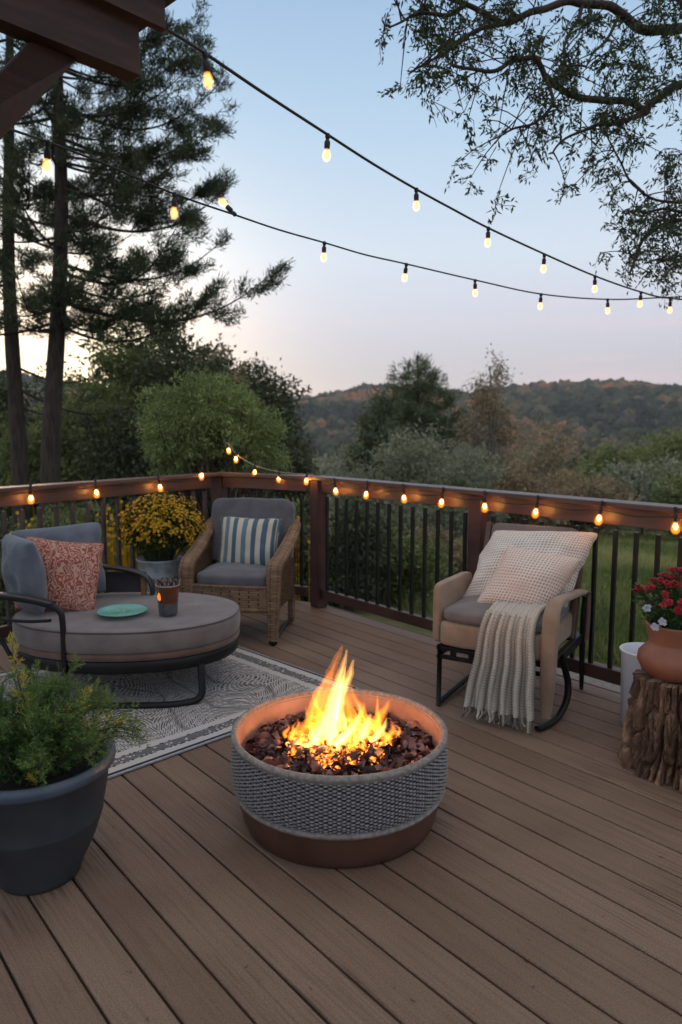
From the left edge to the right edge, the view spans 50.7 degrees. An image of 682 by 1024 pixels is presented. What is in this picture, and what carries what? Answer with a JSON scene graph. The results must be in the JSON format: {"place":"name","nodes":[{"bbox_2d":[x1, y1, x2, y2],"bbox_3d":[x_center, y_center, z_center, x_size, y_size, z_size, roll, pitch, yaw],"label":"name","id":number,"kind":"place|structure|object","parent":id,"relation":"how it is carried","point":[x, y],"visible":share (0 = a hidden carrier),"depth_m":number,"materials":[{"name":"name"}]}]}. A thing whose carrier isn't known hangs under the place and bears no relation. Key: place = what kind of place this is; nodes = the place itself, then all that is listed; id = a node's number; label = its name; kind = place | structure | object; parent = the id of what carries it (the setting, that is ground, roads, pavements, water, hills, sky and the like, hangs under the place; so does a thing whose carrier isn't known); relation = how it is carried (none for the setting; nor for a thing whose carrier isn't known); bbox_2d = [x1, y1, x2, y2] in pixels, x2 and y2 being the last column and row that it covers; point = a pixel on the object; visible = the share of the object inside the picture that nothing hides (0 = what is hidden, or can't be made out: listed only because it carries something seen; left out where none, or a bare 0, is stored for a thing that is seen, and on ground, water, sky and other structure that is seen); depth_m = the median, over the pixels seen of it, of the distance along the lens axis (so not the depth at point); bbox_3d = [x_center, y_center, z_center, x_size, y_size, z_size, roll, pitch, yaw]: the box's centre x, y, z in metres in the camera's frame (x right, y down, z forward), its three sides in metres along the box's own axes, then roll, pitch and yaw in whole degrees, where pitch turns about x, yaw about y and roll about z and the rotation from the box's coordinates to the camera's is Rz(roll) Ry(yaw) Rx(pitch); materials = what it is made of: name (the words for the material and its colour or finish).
{"place":"outdoors","nodes":[
{"label":"outdoors","id":0,"kind":"place"},
{"bbox_2d":[0,0,175,139],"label":"house eave","id":1,"kind":"object","parent":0,"point":[60,37],"visible":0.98,"depth_m":2.11,"materials":[{"name":"paint"}]},
{"bbox_2d":[166,27,681,311],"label":"string lights","id":2,"kind":"object","parent":1,"relation":"hanging from","point":[206,55],"visible":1,"depth_m":3.05,"materials":[{"name":"plastic"}]},
{"bbox_2d":[0,0,681,396],"label":"sky","id":3,"kind":"structure","parent":0,"point":[344,318],"materials":[{"name":"blue"}]},
{"bbox_2d":[8,412,681,667],"bbox_3d":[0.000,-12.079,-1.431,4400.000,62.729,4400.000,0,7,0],"label":"ground","id":4,"kind":"structure","parent":0,"point":[405,625],"depth_m":8.54,"materials":[{"name":"green plant"}]},
{"bbox_2d":[0,517,35,625],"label":"garden shrub","id":5,"kind":"object","parent":4,"relation":"on","point":[2,584],"visible":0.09,"depth_m":7.04,"materials":[{"name":"green plant"}]},
{"bbox_2d":[0,369,42,477],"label":"woodland tree","id":6,"kind":"object","parent":4,"relation":"on","point":[3,390],"visible":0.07,"depth_m":14.87,"materials":[{"name":"green plant"}]},
{"bbox_2d":[0,400,71,534],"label":"woodland tree","id":7,"kind":"object","parent":4,"relation":"on","point":[6,475],"visible":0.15,"depth_m":12.21,"materials":[{"name":"green plant"}]},
{"bbox_2d":[0,360,86,506],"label":"woodland tree","id":8,"kind":"object","parent":4,"relation":"on","point":[41,391],"visible":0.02,"depth_m":15.84,"materials":[{"name":"green plant"}]},
{"bbox_2d":[0,34,153,525],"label":"pine tree","id":9,"kind":"object","parent":4,"relation":"on","point":[19,456],"visible":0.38,"depth_m":10.01,"materials":[{"name":"green plant"}]},
{"bbox_2d":[16,498,140,593],"bbox_3d":[-2.964,0.737,8.202,1.703,1.806,1.446,-5,8,-37],"label":"garden shrub","id":10,"kind":"object","parent":4,"relation":"on","point":[78,515],"visible":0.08,"depth_m":8.18,"materials":[{"name":"green plant"}]},
{"bbox_2d":[9,372,165,523],"bbox_3d":[-4.571,-0.594,12.936,3.016,3.915,2.642,-6,9,-42],"label":"woodland tree","id":11,"kind":"object","parent":4,"relation":"on","point":[67,467],"visible":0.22,"depth_m":12.63,"materials":[{"name":"green plant"}]},
{"bbox_2d":[79,503,148,570],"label":"garden shrub","id":12,"kind":"object","parent":4,"relation":"on","point":[109,519],"visible":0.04,"depth_m":8.44,"materials":[{"name":"green plant"}]},
{"bbox_2d":[64,388,186,523],"bbox_3d":[-3.320,-0.278,11.475,1.972,3.258,2.026,-5,8,-37],"label":"woodland tree","id":13,"kind":"object","parent":4,"relation":"on","point":[108,442],"visible":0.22,"depth_m":10.98,"materials":[{"name":"green plant"}]},
{"bbox_2d":[64,293,209,413],"bbox_3d":[-4.047,-1.594,14.825,2.798,5.843,2.978,0,7,0],"label":"woodland tree","id":14,"kind":"object","parent":4,"relation":"on","point":[109,358],"visible":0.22,"depth_m":13.90,"materials":[{"name":"green plant"}]},
{"bbox_2d":[0,0,295,523],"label":"pine tree","id":15,"kind":"object","parent":4,"relation":"on","point":[62,116],"visible":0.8,"depth_m":8.85,"materials":[{"name":"green plant"}]},
{"bbox_2d":[0,500,309,640],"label":"wild flowers","id":16,"kind":"object","parent":4,"relation":"on","point":[111,556],"visible":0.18,"depth_m":7.00,"materials":[{"name":"green plant"}]},
{"bbox_2d":[136,493,243,566],"bbox_3d":[-1.577,0.687,8.448,1.507,1.849,1.392,-6,9,-41],"label":"garden shrub","id":17,"kind":"object","parent":4,"relation":"on","point":[186,550],"depth_m":8.30,"materials":[{"name":"green plant"}]},
{"bbox_2d":[111,322,269,500],"bbox_3d":[-2.901,-1.121,13.880,3.067,4.858,2.632,0,7,0],"label":"woodland tree","id":18,"kind":"object","parent":4,"relation":"on","point":[179,364],"visible":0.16,"depth_m":13.15,"materials":[{"name":"green plant"}]},
{"bbox_2d":[121,363,302,523],"bbox_3d":[-1.265,0.084,7.237,1.788,3.134,1.376,0,7,0],"label":"round tree","id":19,"kind":"object","parent":4,"relation":"on","point":[204,434],"visible":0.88,"depth_m":6.96,"materials":[{"name":"green plant"}]},
{"bbox_2d":[188,333,273,492],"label":"woodland tree","id":20,"kind":"object","parent":4,"relation":"on","point":[223,350],"visible":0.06,"depth_m":15.68,"materials":[{"name":"green plant"}]},
{"bbox_2d":[228,351,326,497],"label":"woodland tree","id":21,"kind":"object","parent":4,"relation":"on","point":[285,396],"visible":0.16,"depth_m":16.61,"materials":[{"name":"green plant"}]},
{"bbox_2d":[240,488,329,600],"bbox_3d":[-0.885,0.608,9.183,1.448,1.832,1.726,-2,7,-18],"label":"garden shrub","id":22,"kind":"object","parent":4,"relation":"on","point":[304,539],"visible":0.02,"depth_m":8.88,"materials":[{"name":"green plant"}]},
{"bbox_2d":[265,417,320,527],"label":"woodland tree","id":23,"kind":"object","parent":4,"relation":"on","point":[301,468],"visible":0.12,"depth_m":19.58,"materials":[{"name":"green plant"}]},
{"bbox_2d":[285,494,334,600],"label":"garden shrub","id":24,"kind":"object","parent":4,"relation":"on","point":[297,507],"visible":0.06,"depth_m":8.87,"materials":[{"name":"green plant"}]},
{"bbox_2d":[0,527,681,666],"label":"meadow grass","id":25,"kind":"structure","parent":4,"relation":"on","point":[668,553],"depth_m":9.85,"materials":[{"name":"green plant"}]},
{"bbox_2d":[1,372,681,458],"bbox_3d":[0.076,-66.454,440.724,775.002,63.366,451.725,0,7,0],"label":"hillside forest","id":26,"kind":"object","parent":4,"relation":"on","point":[619,404],"visible":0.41,"depth_m":382.17,"materials":[{"name":"green plant"}]},
{"bbox_2d":[294,498,417,611],"bbox_3d":[0.084,0.694,8.671,1.615,1.781,1.469,0,7,0],"label":"garden shrub","id":27,"kind":"object","parent":4,"relation":"on","point":[361,550],"visible":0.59,"depth_m":8.42,"materials":[{"name":"green plant"}]},
{"bbox_2d":[327,381,427,532],"bbox_3d":[1.166,-1.368,21.878,3.286,5.126,3.066,0,7,0],"label":"conifer tree","id":28,"kind":"object","parent":4,"relation":"on","point":[373,425],"visible":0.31,"depth_m":21.61,"materials":[{"name":"green plant"}]},
{"bbox_2d":[128,439,634,507],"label":"valley wood","id":29,"kind":"object","parent":4,"relation":"on","point":[340,448],"visible":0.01,"depth_m":241.45,"materials":[{"name":"green plant"}]},
{"bbox_2d":[161,440,603,511],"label":"valley wood","id":30,"kind":"object","parent":4,"relation":"on","point":[574,459],"depth_m":43.82,"materials":[{"name":"green plant"}]},
{"bbox_2d":[325,418,469,541],"bbox_3d":[0.991,-0.513,17.045,3.701,3.469,3.237,4,8,32],"label":"willow shrub","id":31,"kind":"object","parent":4,"relation":"on","point":[407,467],"visible":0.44,"depth_m":16.74,"materials":[{"name":"green plant"}]},
{"bbox_2d":[338,350,480,530],"bbox_3d":[2.472,-2.190,23.900,5.397,6.381,5.178,0,7,0],"label":"conifer tree","id":32,"kind":"object","parent":4,"relation":"on","point":[413,412],"visible":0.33,"depth_m":23.21,"materials":[{"name":"green plant"}]},
{"bbox_2d":[364,519,457,603],"bbox_3d":[0.782,0.800,9.338,1.382,1.414,1.508,-4,8,-28],"label":"garden shrub","id":33,"kind":"object","parent":4,"relation":"on","point":[430,570],"visible":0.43,"depth_m":9.10,"materials":[{"name":"green plant"}]},
{"bbox_2d":[406,522,467,575],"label":"garden shrub","id":34,"kind":"object","parent":4,"relation":"on","point":[458,548],"visible":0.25,"depth_m":10.60,"materials":[{"name":"green plant"}]},
{"bbox_2d":[235,435,638,509],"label":"valley wood","id":35,"kind":"object","parent":4,"relation":"on","point":[357,439],"visible":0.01,"depth_m":47.71,"materials":[{"name":"green plant"}]},
{"bbox_2d":[302,442,610,510],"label":"valley wood","id":36,"kind":"object","parent":4,"relation":"on","point":[322,467],"visible":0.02,"depth_m":47.27,"materials":[{"name":"green plant"}]},
{"bbox_2d":[417,436,509,539],"bbox_3d":[3.295,-0.396,19.010,2.830,3.221,3.148,0,7,0],"label":"willow shrub","id":37,"kind":"object","parent":4,"relation":"on","point":[467,467],"visible":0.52,"depth_m":18.66,"materials":[{"name":"green plant"}]},
{"bbox_2d":[437,343,545,487],"bbox_3d":[4.501,-1.930,21.910,3.177,6.301,2.530,0,7,0],"label":"birch tree","id":38,"kind":"object","parent":4,"relation":"on","point":[489,412],"visible":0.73,"depth_m":21.66,"materials":[{"name":"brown plant"}]},
{"bbox_2d":[462,453,582,525],"bbox_3d":[5.262,-0.260,21.052,3.491,2.978,3.614,0,7,0],"label":"grey shrub","id":39,"kind":"object","parent":4,"relation":"on","point":[515,482],"visible":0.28,"depth_m":20.41,"materials":[{"name":"green plant"}]},
{"bbox_2d":[375,0,681,309],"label":"overhanging tree","id":40,"kind":"object","parent":4,"relation":"on","point":[489,23],"visible":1,"depth_m":4.35,"materials":[{"name":"green plant"}]},
{"bbox_2d":[9,128,681,312],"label":"string lights","id":41,"kind":"object","parent":40,"relation":"hanging from","point":[47,156],"visible":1,"depth_m":3.35,"materials":[{"name":"plastic"}]},
{"bbox_2d":[500,412,589,488],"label":"autumn tree","id":42,"kind":"object","parent":4,"relation":"on","point":[549,460],"visible":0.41,"depth_m":29.97,"materials":[{"name":"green plant"}]},
{"bbox_2d":[551,454,595,525],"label":"leafy tree","id":43,"kind":"object","parent":4,"relation":"on","point":[572,472],"visible":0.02,"depth_m":40.30,"materials":[{"name":"green plant"}]},
{"bbox_2d":[539,467,644,536],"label":"grey shrub","id":44,"kind":"object","parent":4,"relation":"on","point":[591,489],"visible":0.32,"depth_m":23.68,"materials":[{"name":"green plant"}]},
{"bbox_2d":[558,433,658,530],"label":"leafy tree","id":45,"kind":"object","parent":4,"relation":"on","point":[599,463],"visible":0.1,"depth_m":35.61,"materials":[{"name":"green plant"}]},
{"bbox_2d":[591,449,681,534],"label":"grey shrub","id":46,"kind":"object","parent":4,"relation":"on","point":[638,481],"visible":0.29,"depth_m":25.87,"materials":[{"name":"green plant"}]},
{"bbox_2d":[616,422,681,531],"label":"leafy tree","id":47,"kind":"object","parent":4,"relation":"on","point":[649,452],"visible":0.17,"depth_m":32.70,"materials":[{"name":"green plant"}]},
{"bbox_2d":[642,469,681,539],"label":"grey shrub","id":48,"kind":"object","parent":4,"relation":"on","point":[674,496],"visible":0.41,"depth_m":22.14,"materials":[{"name":"green plant"}]},
{"bbox_2d":[651,416,681,469],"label":"leafy tree","id":49,"kind":"object","parent":4,"relation":"on","point":[679,441],"visible":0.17,"depth_m":33.19,"materials":[{"name":"green plant"}]},
{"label":"deck frame","id":50,"kind":"structure","parent":4,"relation":"on","visible":0},
{"bbox_2d":[0,600,681,1023],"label":"deck floor","id":51,"kind":"structure","parent":50,"relation":"on","point":[534,844],"depth_m":2.22,"materials":[{"name":"brown wood"}]},
{"bbox_2d":[0,631,152,895],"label":"planter","id":52,"kind":"object","parent":51,"relation":"on","point":[54,768],"visible":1,"depth_m":2.22,"materials":[{"name":"ceramic"}]},
{"bbox_2d":[0,472,221,637],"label":"deck railing","id":53,"kind":"object","parent":51,"relation":"on","point":[51,497],"visible":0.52,"depth_m":5.22,"materials":[{"name":"brown wood"}]},
{"bbox_2d":[0,463,203,499],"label":"string lights","id":54,"kind":"object","parent":53,"relation":"hanging from","point":[95,485],"visible":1,"depth_m":5.11,"materials":[{"name":"plastic"}]},
{"bbox_2d":[115,491,208,591],"bbox_3d":[-1.301,0.338,5.275,0.633,0.987,0.631,-3,7,-24],"label":"flower bucket","id":55,"kind":"object","parent":51,"relation":"on","point":[152,522],"visible":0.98,"depth_m":5.12,"materials":[{"name":"metal"}]},
{"bbox_2d":[0,646,358,779],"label":"rug","id":56,"kind":"object","parent":51,"relation":"on","point":[239,681],"visible":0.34,"depth_m":3.89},
{"bbox_2d":[0,522,239,708],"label":"daybed","id":57,"kind":"object","parent":56,"relation":"on","point":[199,631],"visible":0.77,"depth_m":3.79,"materials":[{"name":"beige fabric"}]},
{"bbox_2d":[15,537,103,610],"bbox_3d":[-1.588,0.359,4.067,0.460,0.427,0.214,0,7,0],"label":"throw pillow","id":58,"kind":"object","parent":57,"relation":"on","point":[72,569],"visible":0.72,"depth_m":4.01,"materials":[{"name":"red fabric"}]},
{"bbox_2d":[97,604,147,616],"bbox_3d":[-1.193,0.541,3.929,0.268,0.032,0.268,0,7,0],"label":"plate","id":59,"kind":"object","parent":57,"relation":"on","point":[121,610],"visible":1,"depth_m":3.95,"materials":[{"name":"teal ceramic"}]},
{"bbox_2d":[155,576,180,615],"bbox_3d":[-0.944,0.457,3.924,0.136,0.201,0.139,0,7,0],"label":"tumbler","id":60,"kind":"object","parent":57,"relation":"on","point":[167,591],"visible":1,"depth_m":3.88,"materials":[{"name":"ceramic"}]},
{"bbox_2d":[178,498,300,645],"bbox_3d":[-0.690,0.387,5.094,0.736,0.936,0.706,1,7,10],"label":"wicker armchair","id":61,"kind":"object","parent":51,"relation":"on","point":[269,589],"visible":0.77,"depth_m":4.93,"materials":[{"name":"wicker"}]},
{"bbox_2d":[217,516,281,565],"bbox_3d":[-0.658,0.220,5.155,0.474,0.364,0.177,1,7,11],"label":"striped pillow","id":62,"kind":"object","parent":61,"relation":"on","point":[249,540],"visible":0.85,"depth_m":5.10,"materials":[{"name":"blue fabric"}]},
{"bbox_2d":[211,472,318,595],"bbox_3d":[-0.639,0.210,6.035,1.042,1.059,0.140,4,8,29],"label":"deck railing","id":63,"kind":"object","parent":51,"relation":"on","point":[222,482],"visible":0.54,"depth_m":5.92,"materials":[{"name":"brown wood"}]},
{"bbox_2d":[226,439,316,481],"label":"string lights","id":64,"kind":"object","parent":63,"relation":"hanging from","point":[255,465],"visible":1,"depth_m":5.93,"materials":[{"name":"plastic"}]},
{"bbox_2d":[230,688,447,867],"bbox_3d":[-0.006,0.967,2.697,0.805,0.345,0.805,0,7,0],"label":"fire pit","id":65,"kind":"object","parent":51,"relation":"on","point":[328,821],"visible":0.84,"depth_m":2.38,"materials":[{"name":"wicker"}]},
{"bbox_2d":[242,705,434,775],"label":"lava rocks","id":66,"kind":"object","parent":65,"relation":"in","point":[410,742],"visible":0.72,"depth_m":2.69,"materials":[{"name":"brown stone"}]},
{"bbox_2d":[285,719,391,769],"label":"embers","id":67,"kind":"object","parent":66,"relation":"on","point":[359,742],"visible":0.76,"depth_m":2.65},
{"bbox_2d":[87,794,659,1019],"bbox_3d":[0.242,1.169,2.420,2.150,0.005,1.318,0,7,0],"label":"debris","id":68,"kind":"object","parent":51,"relation":"on","point":[341,978],"visible":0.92,"depth_m":1.96,"materials":[{"name":"brown plant"}]},
{"bbox_2d":[310,475,681,685],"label":"deck railing","id":69,"kind":"object","parent":51,"relation":"on","point":[476,517],"visible":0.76,"depth_m":4.64,"materials":[{"name":"black metal"}]},
{"bbox_2d":[318,478,681,528],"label":"string lights","id":70,"kind":"object","parent":69,"relation":"attached to","point":[675,517],"visible":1,"depth_m":4.09,"materials":[{"name":"plastic"}]},
{"bbox_2d":[433,522,590,731],"bbox_3d":[0.929,0.554,3.840,0.676,0.899,0.781,4,8,32],"label":"rocking armchair","id":71,"kind":"object","parent":51,"relation":"on","point":[457,618],"visible":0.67,"depth_m":3.68,"materials":[{"name":"beige fabric"}]},
{"bbox_2d":[461,600,546,732],"bbox_3d":[0.865,0.733,3.623,0.356,0.563,0.470,4,8,32],"label":"throw blanket","id":72,"kind":"object","parent":71,"relation":"on","point":[501,681],"visible":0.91,"depth_m":3.47,"materials":[{"name":"beige fabric"}]},
{"bbox_2d":[477,546,580,610],"bbox_3d":[0.966,0.366,3.729,0.536,0.352,0.277,0,7,0],"label":"waffle pillow","id":73,"kind":"object","parent":71,"relation":"on","point":[521,575],"visible":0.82,"depth_m":3.64,"materials":[{"name":"beige fabric"}]},
{"bbox_2d":[463,530,597,607],"bbox_3d":[1.019,0.318,3.925,0.712,0.432,0.330,2,7,16],"label":"waffle pillow","id":74,"kind":"object","parent":71,"relation":"on","point":[573,544],"visible":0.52,"depth_m":3.87,"materials":[{"name":"beige fabric"}]},
{"bbox_2d":[619,642,643,724],"bbox_3d":[1.475,0.853,3.505,0.242,0.381,0.242,0,7,0],"label":"waste bin","id":75,"kind":"object","parent":51,"relation":"on","point":[630,664],"visible":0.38,"depth_m":3.48,"materials":[{"name":"white plastic"}]},
{"bbox_2d":[617,666,681,789],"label":"log stump","id":76,"kind":"object","parent":51,"relation":"on","point":[651,747],"visible":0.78,"depth_m":2.96,"materials":[{"name":"brown wood"}]},
{"bbox_2d":[628,567,681,682],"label":"flower pot","id":77,"kind":"object","parent":76,"relation":"on","point":[659,654],"visible":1,"depth_m":2.95,"materials":[{"name":"ceramic"}]},
{"bbox_2d":[677,749,681,792],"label":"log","id":78,"kind":"object","parent":51,"relation":"on","point":[679,774],"visible":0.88,"depth_m":2.89,"materials":[{"name":"brown wood"}]},
{"bbox_2d":[537,657,620,691],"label":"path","id":79,"kind":"structure","parent":0,"point":[604,684],"depth_m":6.27,"materials":[{"name":"grey concrete"}]}
]}

